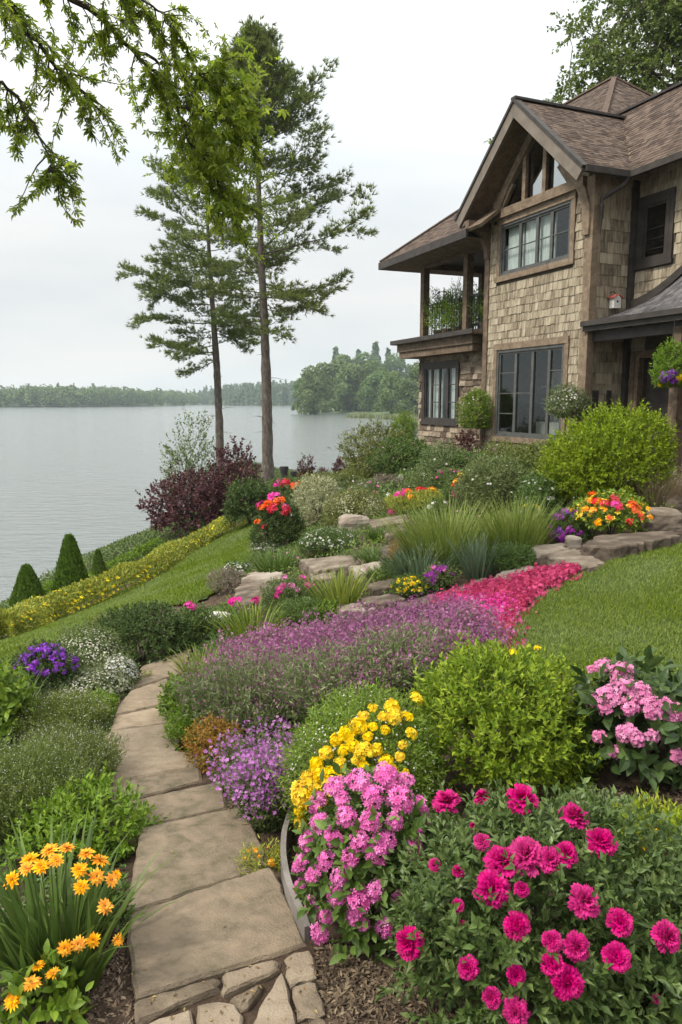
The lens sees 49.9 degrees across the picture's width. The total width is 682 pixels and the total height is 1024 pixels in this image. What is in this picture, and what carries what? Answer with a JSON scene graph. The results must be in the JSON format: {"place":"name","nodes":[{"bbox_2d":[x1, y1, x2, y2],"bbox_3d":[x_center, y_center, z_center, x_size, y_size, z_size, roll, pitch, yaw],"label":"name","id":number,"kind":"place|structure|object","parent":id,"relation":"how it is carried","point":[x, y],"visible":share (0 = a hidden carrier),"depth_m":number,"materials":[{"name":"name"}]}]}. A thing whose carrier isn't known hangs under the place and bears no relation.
{"place":"outdoors","nodes":[
{"label":"outdoors","id":0,"kind":"place"},
{"bbox_2d":[1,403,205,406],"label":"bank","id":1,"kind":"structure","parent":0,"point":[52,405],"depth_m":707.29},
{"bbox_2d":[0,382,208,406],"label":"treeline","id":2,"kind":"object","parent":1,"relation":"on","point":[69,395],"visible":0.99,"depth_m":707.55,"materials":[{"name":"plant"}]},
{"bbox_2d":[0,522,261,667],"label":"grass","id":3,"kind":"structure","parent":0,"point":[175,583],"depth_m":13.42,"materials":[{"name":"plant"}]},
{"bbox_2d":[0,405,417,603],"bbox_3d":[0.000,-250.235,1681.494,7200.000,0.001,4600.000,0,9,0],"label":"lake","id":4,"kind":"structure","parent":0,"point":[81,474],"depth_m":83.86,"materials":[{"name":"grey liquid"}]},
{"bbox_2d":[206,403,290,405],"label":"bank","id":5,"kind":"structure","parent":0,"point":[258,405],"depth_m":865.72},
{"bbox_2d":[193,379,414,405],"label":"treeline","id":6,"kind":"object","parent":5,"relation":"on","point":[244,393],"visible":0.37,"depth_m":883.86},
{"bbox_2d":[0,452,681,1023],"bbox_3d":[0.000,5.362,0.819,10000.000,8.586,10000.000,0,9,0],"label":"ground","id":7,"kind":"structure","parent":0,"point":[606,774],"depth_m":3.88,"materials":[{"name":"soil"}]},
{"bbox_2d":[0,657,40,750],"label":"tall weed","id":8,"kind":"object","parent":7,"relation":"on","point":[15,694],"visible":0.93,"depth_m":5.85,"materials":[{"name":"green plant"}]},
{"bbox_2d":[6,563,45,608],"bbox_3d":[-7.130,1.847,16.704,1.013,1.396,0.976,0,9,0],"label":"arborvitae","id":9,"kind":"object","parent":7,"relation":"on","point":[28,584],"visible":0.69,"depth_m":16.50,"materials":[{"name":"green plant"}]},
{"bbox_2d":[7,638,82,703],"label":"aster plant","id":10,"kind":"object","parent":7,"relation":"on","point":[44,653],"visible":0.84,"depth_m":6.86,"materials":[{"name":"purple plant"}]},
{"bbox_2d":[0,938,93,1023],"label":"daisy plant","id":11,"kind":"object","parent":7,"relation":"on","point":[21,988],"visible":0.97,"depth_m":2.63,"materials":[{"name":"green plant"}]},
{"bbox_2d":[0,728,100,846],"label":"shrub","id":12,"kind":"object","parent":7,"relation":"on","point":[17,785],"visible":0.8,"depth_m":4.39,"materials":[{"name":"green plant"}]},
{"bbox_2d":[8,682,117,743],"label":"shrub","id":13,"kind":"object","parent":7,"relation":"on","point":[66,708],"visible":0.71,"depth_m":5.97,"materials":[{"name":"green plant"}]},
{"bbox_2d":[0,653,132,1013],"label":"ground cover","id":14,"kind":"object","parent":7,"relation":"on","point":[7,872],"visible":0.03,"depth_m":3.91,"materials":[{"name":"green plant"}]},
{"bbox_2d":[50,533,90,604],"bbox_3d":[-6.189,1.335,16.845,0.966,1.732,0.930,0,9,0],"label":"arborvitae","id":15,"kind":"object","parent":7,"relation":"on","point":[70,568],"visible":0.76,"depth_m":16.62,"materials":[{"name":"green plant"}]},
{"bbox_2d":[12,716,130,787],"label":"shrub","id":16,"kind":"object","parent":7,"relation":"on","point":[94,742],"visible":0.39,"depth_m":4.95,"materials":[{"name":"green plant"}]},
{"bbox_2d":[0,759,169,881],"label":"leafy shrub","id":17,"kind":"object","parent":7,"relation":"on","point":[60,820],"visible":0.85,"depth_m":4.00,"materials":[{"name":"green plant"}]},
{"bbox_2d":[45,662,139,700],"bbox_3d":[-2.346,1.635,7.018,0.903,0.384,0.737,0,9,0],"label":"candytuft mound","id":18,"kind":"object","parent":7,"relation":"on","point":[89,680],"visible":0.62,"depth_m":6.93,"materials":[{"name":"grey plant"}]},
{"bbox_2d":[50,617,135,688],"bbox_3d":[-2.632,1.482,7.626,0.976,0.642,1.114,0,9,0],"label":"candytuft mound","id":19,"kind":"object","parent":7,"relation":"on","point":[89,647],"visible":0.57,"depth_m":7.63,"materials":[{"name":"white plant"}]},
{"bbox_2d":[0,802,190,1004],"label":"coreopsis clump","id":20,"kind":"object","parent":7,"relation":"on","point":[22,940],"visible":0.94,"depth_m":2.89,"materials":[{"name":"green plant"}]},
{"bbox_2d":[73,918,134,1023],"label":"mulch","id":21,"kind":"object","parent":7,"relation":"on","point":[116,956],"visible":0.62,"depth_m":2.89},
{"bbox_2d":[67,857,135,946],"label":"shrub","id":22,"kind":"object","parent":21,"relation":"on","point":[127,914],"visible":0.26,"depth_m":3.20,"materials":[{"name":"green plant"}]},
{"bbox_2d":[0,505,257,638],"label":"hedge","id":23,"kind":"object","parent":7,"relation":"on","point":[23,610],"visible":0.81,"depth_m":15.37,"materials":[{"name":"yellow plant"}]},
{"bbox_2d":[88,599,194,669],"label":"dark shrub","id":24,"kind":"object","parent":7,"relation":"on","point":[144,629],"visible":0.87,"depth_m":8.02,"materials":[{"name":"green plant"}]},
{"bbox_2d":[115,679,167,716],"bbox_3d":[-1.763,1.773,6.749,0.441,0.199,0.852,0,9,0],"label":"stone step","id":25,"kind":"object","parent":7,"relation":"on","point":[137,699],"visible":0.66,"depth_m":6.63,"materials":[{"name":"stone"}]},
{"bbox_2d":[0,0,292,264],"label":"maple tree","id":26,"kind":"object","parent":7,"relation":"on","point":[234,120],"visible":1,"depth_m":5.76,"materials":[{"name":"green plant"}]},
{"bbox_2d":[103,723,199,789],"bbox_3d":[-1.413,1.834,5.396,0.624,0.226,0.841,-3,9,-21],"label":"stone step","id":27,"kind":"object","parent":7,"relation":"on","point":[147,754],"visible":0.59,"depth_m":5.26,"materials":[{"name":"stone"}]},
{"bbox_2d":[110,768,201,803],"bbox_3d":[-1.205,1.882,4.841,0.607,0.209,0.260,-4,9,-23],"label":"stone step","id":28,"kind":"object","parent":7,"relation":"on","point":[172,782],"visible":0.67,"depth_m":4.83,"materials":[{"name":"stone"}]},
{"bbox_2d":[0,458,315,636],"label":"ground cover","id":29,"kind":"object","parent":7,"relation":"on","point":[120,545],"visible":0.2,"depth_m":25.28,"materials":[{"name":"green plant"}]},
{"bbox_2d":[118,783,225,835],"bbox_3d":[-1.017,1.880,4.454,0.662,0.231,0.336,-4,9,-22],"label":"stone step","id":30,"kind":"object","parent":7,"relation":"on","point":[179,805],"visible":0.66,"depth_m":4.45,"materials":[{"name":"stone"}]},
{"bbox_2d":[134,978,220,1023],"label":"flagstone","id":31,"kind":"object","parent":7,"relation":"on","point":[162,1005],"visible":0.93,"depth_m":2.77,"materials":[{"name":"stone"}]},
{"bbox_2d":[157,696,214,752],"bbox_3d":[-1.122,1.589,5.463,0.461,0.426,0.432,0,9,0],"label":"fern mound","id":32,"kind":"object","parent":7,"relation":"on","point":[180,731],"visible":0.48,"depth_m":5.39,"materials":[{"name":"green plant"}]},
{"bbox_2d":[135,458,243,537],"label":"smoke bush","id":33,"kind":"object","parent":7,"relation":"on","point":[198,490],"visible":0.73,"depth_m":23.24,"materials":[{"name":"purple plant"}]},
{"bbox_2d":[157,402,223,523],"bbox_3d":[-5.033,-1.575,24.865,2.450,4.346,2.066,0,9,0],"label":"willow sapling","id":34,"kind":"object","parent":7,"relation":"on","point":[189,461],"visible":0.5,"depth_m":24.59,"materials":[{"name":"green plant"}]},
{"bbox_2d":[113,127,275,471],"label":"pine tree","id":35,"kind":"object","parent":7,"relation":"on","point":[162,279],"visible":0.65,"depth_m":44.38,"materials":[{"name":"green plant"}]},
{"bbox_2d":[169,601,223,647],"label":"shrub","id":36,"kind":"object","parent":7,"relation":"on","point":[193,615],"visible":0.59,"depth_m":8.41,"materials":[{"name":"green plant"}]},
{"bbox_2d":[127,808,270,913],"bbox_3d":[-0.768,1.867,3.805,0.728,0.233,0.692,-3,9,-21],"label":"stone step","id":37,"kind":"object","parent":7,"relation":"on","point":[196,862],"visible":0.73,"depth_m":3.76,"materials":[{"name":"stone"}]},
{"bbox_2d":[228,833,291,873],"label":"step plant","id":38,"kind":"object","parent":37,"relation":"on","point":[271,857],"visible":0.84,"depth_m":3.67,"materials":[{"name":"yellow plant"}]},
{"bbox_2d":[178,711,245,773],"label":"spiraea shrub","id":39,"kind":"object","parent":7,"relation":"on","point":[205,731],"visible":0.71,"depth_m":5.03,"materials":[{"name":"orange plant"}]},
{"bbox_2d":[126,868,306,1002],"bbox_3d":[-0.556,1.885,3.190,0.724,0.231,0.573,-4,9,-22],"label":"stone step","id":40,"kind":"object","parent":7,"relation":"on","point":[258,921],"visible":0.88,"depth_m":3.10,"materials":[{"name":"stone"}]},
{"bbox_2d":[196,1002,243,1023],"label":"flagstone","id":41,"kind":"object","parent":7,"relation":"on","point":[230,1011],"visible":1,"depth_m":2.67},
{"bbox_2d":[203,435,264,505],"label":"smoke bush","id":42,"kind":"object","parent":7,"relation":"on","point":[229,463],"visible":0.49,"depth_m":24.34,"materials":[{"name":"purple plant"}]},
{"bbox_2d":[161,636,316,738],"bbox_3d":[-0.695,1.306,5.602,1.411,0.747,1.330,0,9,0],"label":"lavender clump","id":43,"kind":"object","parent":7,"relation":"on","point":[210,693],"visible":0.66,"depth_m":5.44,"materials":[{"name":"green plant"}]},
{"bbox_2d":[220,474,275,525],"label":"shore shrub","id":44,"kind":"object","parent":7,"relation":"on","point":[249,490],"visible":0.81,"depth_m":18.45,"materials":[{"name":"green plant"}]},
{"bbox_2d":[221,960,280,998],"bbox_3d":[-0.355,1.893,2.896,0.255,0.186,0.101,-4,10,-25],"label":"flagstone","id":45,"kind":"object","parent":7,"relation":"on","point":[238,981],"visible":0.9,"depth_m":2.86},
{"bbox_2d":[201,594,302,644],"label":"iris clump","id":46,"kind":"object","parent":7,"relation":"on","point":[246,618],"visible":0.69,"depth_m":7.91,"materials":[{"name":"green plant"}]},
{"bbox_2d":[196,716,322,789],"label":"pinks plant","id":47,"kind":"object","parent":7,"relation":"on","point":[249,740],"visible":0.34,"depth_m":4.71,"materials":[{"name":"purple plant"}]},
{"bbox_2d":[215,739,311,834],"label":"pinks plant","id":48,"kind":"object","parent":7,"relation":"on","point":[256,792],"visible":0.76,"depth_m":4.02,"materials":[{"name":"purple plant"}]},
{"bbox_2d":[161,13,380,481],"bbox_3d":[-3.736,-12.700,37.440,11.561,23.628,8.976,0,9,0],"label":"pine tree","id":49,"kind":"object","parent":7,"relation":"on","point":[263,41],"visible":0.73,"depth_m":37.04,"materials":[{"name":"green plant"}]},
{"bbox_2d":[254,973,295,1023],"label":"flagstone","id":50,"kind":"object","parent":7,"relation":"on","point":[276,1008],"visible":1,"depth_m":2.68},
{"bbox_2d":[248,492,305,550],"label":"rose shrub","id":51,"kind":"object","parent":7,"relation":"on","point":[277,524],"visible":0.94,"depth_m":13.30,"materials":[{"name":"green plant"}]},
{"bbox_2d":[258,572,325,613],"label":"phlox plant","id":52,"kind":"object","parent":7,"relation":"on","point":[291,586],"visible":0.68,"depth_m":8.79,"materials":[{"name":"green plant"}]},
{"bbox_2d":[280,809,310,941],"bbox_3d":[-0.240,1.756,3.537,0.094,0.231,0.945,-1,9,-8],"label":"bed edging","id":53,"kind":"object","parent":7,"relation":"on","point":[302,923],"visible":0.69,"depth_m":3.35,"materials":[{"name":"grey stone"}]},
{"bbox_2d":[284,951,316,988],"bbox_3d":[-0.163,1.875,2.918,0.125,0.187,0.184,-2,9,-12],"label":"flagstone","id":54,"kind":"object","parent":7,"relation":"on","point":[295,976],"visible":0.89,"depth_m":2.87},
{"bbox_2d":[272,594,337,627],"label":"shrub","id":55,"kind":"object","parent":7,"relation":"on","point":[305,600],"visible":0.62,"depth_m":8.04,"materials":[{"name":"green plant"}]},
{"bbox_2d":[292,982,324,1023],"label":"flagstone","id":56,"kind":"object","parent":7,"relation":"on","point":[308,1000],"visible":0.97,"depth_m":2.70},
{"bbox_2d":[289,472,340,524],"bbox_3d":[-0.493,-0.286,15.106,1.194,1.110,1.083,0,9,0],"label":"white spirea","id":57,"kind":"object","parent":7,"relation":"on","point":[316,510],"visible":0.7,"depth_m":14.94,"materials":[{"name":"beige plant"}]},
{"bbox_2d":[295,523,358,556],"bbox_3d":[-0.165,0.435,11.557,1.122,0.522,0.940,0,9,0],"label":"white spirea","id":58,"kind":"object","parent":7,"relation":"on","point":[314,536],"visible":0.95,"depth_m":11.38,"materials":[{"name":"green plant"}]},
{"bbox_2d":[254,630,404,729],"bbox_3d":[-0.069,1.223,5.441,1.215,0.670,1.161,0,9,0],"label":"lavender clump","id":59,"kind":"object","parent":7,"relation":"on","point":[296,695],"visible":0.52,"depth_m":5.30,"materials":[{"name":"green plant"}]},
{"bbox_2d":[299,554,365,575],"bbox_3d":[-0.135,0.818,10.549,0.995,0.403,0.940,0,9,0],"label":"stepping stone","id":60,"kind":"object","parent":7,"relation":"on","point":[312,565],"visible":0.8,"depth_m":10.41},
{"bbox_2d":[296,559,378,609],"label":"iris clump","id":61,"kind":"object","parent":7,"relation":"on","point":[336,590],"visible":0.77,"depth_m":8.39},
{"bbox_2d":[320,485,388,525],"bbox_3d":[0.300,-0.121,13.394,1.410,0.769,1.134,0,9,0],"label":"white spirea","id":62,"kind":"object","parent":7,"relation":"on","point":[341,506],"visible":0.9,"depth_m":13.21,"materials":[{"name":"green plant"}]},
{"bbox_2d":[184,590,525,721],"bbox_3d":[-0.010,1.230,6.172,2.907,1.055,2.195,0,9,0],"label":"lavender","id":63,"kind":"object","parent":7,"relation":"on","point":[264,633],"visible":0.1,"depth_m":6.40,"materials":[{"name":"purple plant"}]},
{"bbox_2d":[183,591,524,693],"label":"lavender blossoms","id":64,"kind":"object","parent":63,"relation":"attached to","point":[406,619],"visible":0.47,"depth_m":6.37,"materials":[{"name":"plant"}]},
{"bbox_2d":[193,593,523,733],"bbox_3d":[0.027,1.246,6.248,2.868,0.986,2.409,0,9,0],"label":"lavender","id":65,"kind":"object","parent":7,"relation":"on","point":[497,639],"visible":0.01,"depth_m":6.05,"materials":[{"name":"purple plant"}]},
{"bbox_2d":[192,586,527,709],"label":"lavender blossoms","id":66,"kind":"object","parent":65,"relation":"attached to","point":[475,631],"visible":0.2,"depth_m":6.20,"materials":[{"name":"purple plant"}]},
{"bbox_2d":[266,673,453,841],"bbox_3d":[0.103,1.303,3.942,0.987,0.831,0.953,0,9,0],"label":"yarrow bush","id":67,"kind":"object","parent":7,"relation":"on","point":[350,749],"visible":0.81,"depth_m":3.74,"materials":[{"name":"yellow plant"}]},
{"bbox_2d":[289,761,436,964],"bbox_3d":[0.109,1.418,3.062,0.649,0.780,0.559,0,9,0],"label":"weigela bush","id":68,"kind":"object","parent":7,"relation":"on","point":[341,847],"visible":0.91,"depth_m":2.91,"materials":[{"name":"pink plant"}]},
{"bbox_2d":[327,416,415,477],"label":"shrub","id":69,"kind":"object","parent":7,"relation":"on","point":[356,462],"visible":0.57,"depth_m":18.53,"materials":[{"name":"green plant"}]},
{"bbox_2d":[311,930,466,1023],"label":"mulch","id":70,"kind":"object","parent":7,"relation":"on","point":[369,969],"visible":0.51,"depth_m":2.76,"materials":[{"name":"wood"}]},
{"bbox_2d":[365,434,436,473],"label":"shrub","id":71,"kind":"object","parent":7,"relation":"on","point":[407,447],"visible":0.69,"depth_m":17.62,"materials":[{"name":"green plant"}]},
{"bbox_2d":[341,609,475,705],"bbox_3d":[0.521,1.086,5.543,1.191,0.639,1.128,0,9,0],"label":"lavender clump","id":72,"kind":"object","parent":7,"relation":"on","point":[399,682],"visible":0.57,"depth_m":5.44,"materials":[{"name":"green plant"}]},
{"bbox_2d":[365,535,459,578],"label":"iris clump","id":73,"kind":"object","parent":7,"relation":"on","point":[418,568],"visible":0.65,"depth_m":8.59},
{"bbox_2d":[383,487,448,514],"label":"orange flower plant","id":74,"kind":"object","parent":7,"relation":"on","point":[412,495],"visible":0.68,"depth_m":12.65,"materials":[{"name":"yellow plant"}]},
{"bbox_2d":[349,489,534,566],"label":"ornamental grass","id":75,"kind":"object","parent":7,"relation":"on","point":[423,531],"depth_m":8.97,"materials":[{"name":"plant"}]},
{"bbox_2d":[409,438,478,481],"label":"shrub","id":76,"kind":"object","parent":7,"relation":"on","point":[437,462],"visible":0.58,"depth_m":15.17,"materials":[{"name":"green plant"}]},
{"bbox_2d":[229,453,680,626],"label":"ground cover","id":77,"kind":"object","parent":7,"relation":"on","point":[375,540],"visible":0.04,"depth_m":11.09,"materials":[{"name":"green plant"}]},
{"bbox_2d":[443,532,508,580],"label":"iris clump","id":78,"kind":"object","parent":7,"relation":"on","point":[473,569],"visible":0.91,"depth_m":7.99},
{"bbox_2d":[444,450,543,513],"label":"fine shrub","id":79,"kind":"object","parent":7,"relation":"on","point":[502,475],"visible":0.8,"depth_m":10.96,"materials":[{"name":"green plant"}]},
{"bbox_2d":[419,561,582,656],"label":"ground cover blossoms","id":80,"kind":"object","parent":7,"relation":"on","point":[535,578],"visible":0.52,"depth_m":7.29,"materials":[{"name":"pink plant"}]},
{"bbox_2d":[400,626,609,803],"bbox_3d":[0.875,1.105,4.115,1.189,0.848,1.219,0,9,0],"label":"boxwood shrub","id":81,"kind":"object","parent":7,"relation":"on","point":[519,669],"visible":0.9,"depth_m":3.87,"materials":[{"name":"green plant"}]},
{"bbox_2d":[482,537,537,571],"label":"shrub","id":82,"kind":"object","parent":7,"relation":"on","point":[507,560],"visible":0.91,"depth_m":8.00,"materials":[{"name":"green plant"}]},
{"bbox_2d":[356,772,681,1023],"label":"peony bush","id":83,"kind":"object","parent":7,"relation":"on","point":[521,871],"visible":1,"depth_m":2.35,"materials":[{"name":"green plant"}]},
{"bbox_2d":[459,489,586,555],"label":"ornamental grass","id":84,"kind":"object","parent":7,"relation":"on","point":[529,534],"depth_m":8.51,"materials":[{"name":"plant"}]},
{"bbox_2d":[378,75,681,472],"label":"house","id":85,"kind":"structure","parent":7,"relation":"on","point":[569,213],"depth_m":16.11,"materials":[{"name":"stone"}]},
{"bbox_2d":[420,359,459,425],"bbox_3d":[2.907,-3.439,21.249,0.218,1.824,2.140,-4,9,-22],"label":"window","id":86,"kind":"structure","parent":85,"relation":"in","point":[436,369],"depth_m":21.33,"materials":[{"name":"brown glass"}]},
{"bbox_2d":[455,387,494,429],"bbox_3d":[3.415,-2.616,18.472,1.090,1.107,1.005,6,10,34],"label":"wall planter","id":87,"kind":"object","parent":85,"relation":"attached to","point":[477,418],"visible":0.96,"depth_m":18.27,"materials":[{"name":"green plant"}]},
{"bbox_2d":[489,336,569,444],"bbox_3d":[4.330,-2.766,16.987,0.130,2.359,2.820,-4,9,-22],"label":"window","id":88,"kind":"structure","parent":85,"relation":"in","point":[562,342],"depth_m":17.01,"materials":[{"name":"paint"}]},
{"bbox_2d":[494,190,577,282],"bbox_3d":[4.378,-6.099,16.486,0.228,1.460,2.840,-4,9,-22],"label":"window","id":89,"kind":"structure","parent":85,"relation":"in","point":[545,214],"depth_m":16.48,"materials":[{"name":"paint"}]},
{"bbox_2d":[543,382,592,419],"bbox_3d":[4.683,-2.296,15.198,1.028,0.818,0.866,-5,10,-28],"label":"wall planter","id":90,"kind":"object","parent":85,"relation":"attached to","point":[562,409],"visible":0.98,"depth_m":15.06,"materials":[{"name":"green plant"}]},
{"bbox_2d":[633,186,676,270],"bbox_3d":[6.287,-5.635,14.660,0.110,1.415,0.990,-4,9,-22],"label":"window","id":91,"kind":"structure","parent":85,"relation":"in","point":[668,196],"depth_m":14.62,"materials":[{"name":"brown glass"}]},
{"bbox_2d":[647,318,681,389],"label":"hanging basket","id":92,"kind":"object","parent":85,"relation":"hanging from","point":[665,377],"visible":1,"depth_m":12.65,"materials":[{"name":"green plant"}]},
{"bbox_2d":[508,469,576,516],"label":"fine shrub","id":93,"kind":"object","parent":7,"relation":"on","point":[529,490],"visible":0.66,"depth_m":10.00,"materials":[{"name":"green plant"}]},
{"bbox_2d":[538,506,596,542],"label":"petunia plant","id":94,"kind":"object","parent":7,"relation":"on","point":[574,530],"visible":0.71,"depth_m":8.55,"materials":[{"name":"purple plant"}]},
{"bbox_2d":[540,549,603,572],"bbox_3d":[2.504,0.585,7.734,0.453,0.268,0.815,-3,9,-20],"label":"stepping stone","id":95,"kind":"object","parent":7,"relation":"on","point":[589,564],"visible":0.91,"depth_m":7.70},
{"bbox_2d":[483,0,681,143],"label":"oak tree","id":96,"kind":"object","parent":7,"relation":"on","point":[664,37],"visible":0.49,"depth_m":25.16,"materials":[{"name":"green plant"}]},
{"bbox_2d":[535,398,681,506],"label":"golden bush","id":97,"kind":"object","parent":7,"relation":"on","point":[598,471],"visible":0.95,"depth_m":9.61,"materials":[{"name":"green plant"}]},
{"bbox_2d":[564,488,652,534],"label":"lantana plant","id":98,"kind":"object","parent":7,"relation":"on","point":[616,502],"visible":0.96,"depth_m":8.39,"materials":[{"name":"orange plant"}]},
{"bbox_2d":[555,645,681,792],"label":"hydrangea bush","id":99,"kind":"object","parent":7,"relation":"on","point":[646,707],"visible":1,"depth_m":3.73,"materials":[{"name":"pink plant"}]},
{"bbox_2d":[557,927,681,1023],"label":"broadleaf plant","id":100,"kind":"object","parent":7,"relation":"on","point":[674,1013],"visible":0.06,"depth_m":2.36,"materials":[{"name":"green plant"}]},
{"bbox_2d":[581,531,681,562],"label":"stone ledge","id":101,"kind":"object","parent":7,"relation":"on","point":[603,548],"visible":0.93,"depth_m":7.72,"materials":[{"name":"stone"}]},
{"bbox_2d":[609,460,681,506],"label":"tan grass","id":102,"kind":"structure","parent":7,"relation":"on","point":[671,491],"depth_m":9.35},
{"bbox_2d":[611,787,681,919],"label":"golden shrub","id":103,"kind":"object","parent":7,"relation":"on","point":[678,812],"visible":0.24,"depth_m":2.94,"materials":[{"name":"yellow plant"}]},
{"bbox_2d":[636,507,681,531],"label":"boulder","id":104,"kind":"object","parent":7,"relation":"on","point":[666,519],"visible":0.53,"depth_m":8.40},
{"bbox_2d":[0,0,681,395],"label":"sky","id":105,"kind":"structure","parent":0,"point":[418,88],"materials":[{"name":"white"}]},
{"bbox_2d":[320,409,401,414],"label":"shoreline","id":106,"kind":"structure","parent":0,"point":[368,412],"depth_m":348.67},
{"bbox_2d":[297,365,334,414],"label":"shore tree","id":107,"kind":"object","parent":106,"relation":"on","point":[315,381],"visible":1,"depth_m":324.94,"materials":[{"name":"green plant"}]},
{"bbox_2d":[328,363,372,411],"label":"shore tree","id":108,"kind":"object","parent":106,"relation":"on","point":[341,379],"visible":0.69,"depth_m":356.78,"materials":[{"name":"green plant"}]},
{"bbox_2d":[511,540,681,685],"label":"lawn","id":109,"kind":"structure","parent":0,"point":[622,630],"depth_m":6.30,"materials":[{"name":"plant"}]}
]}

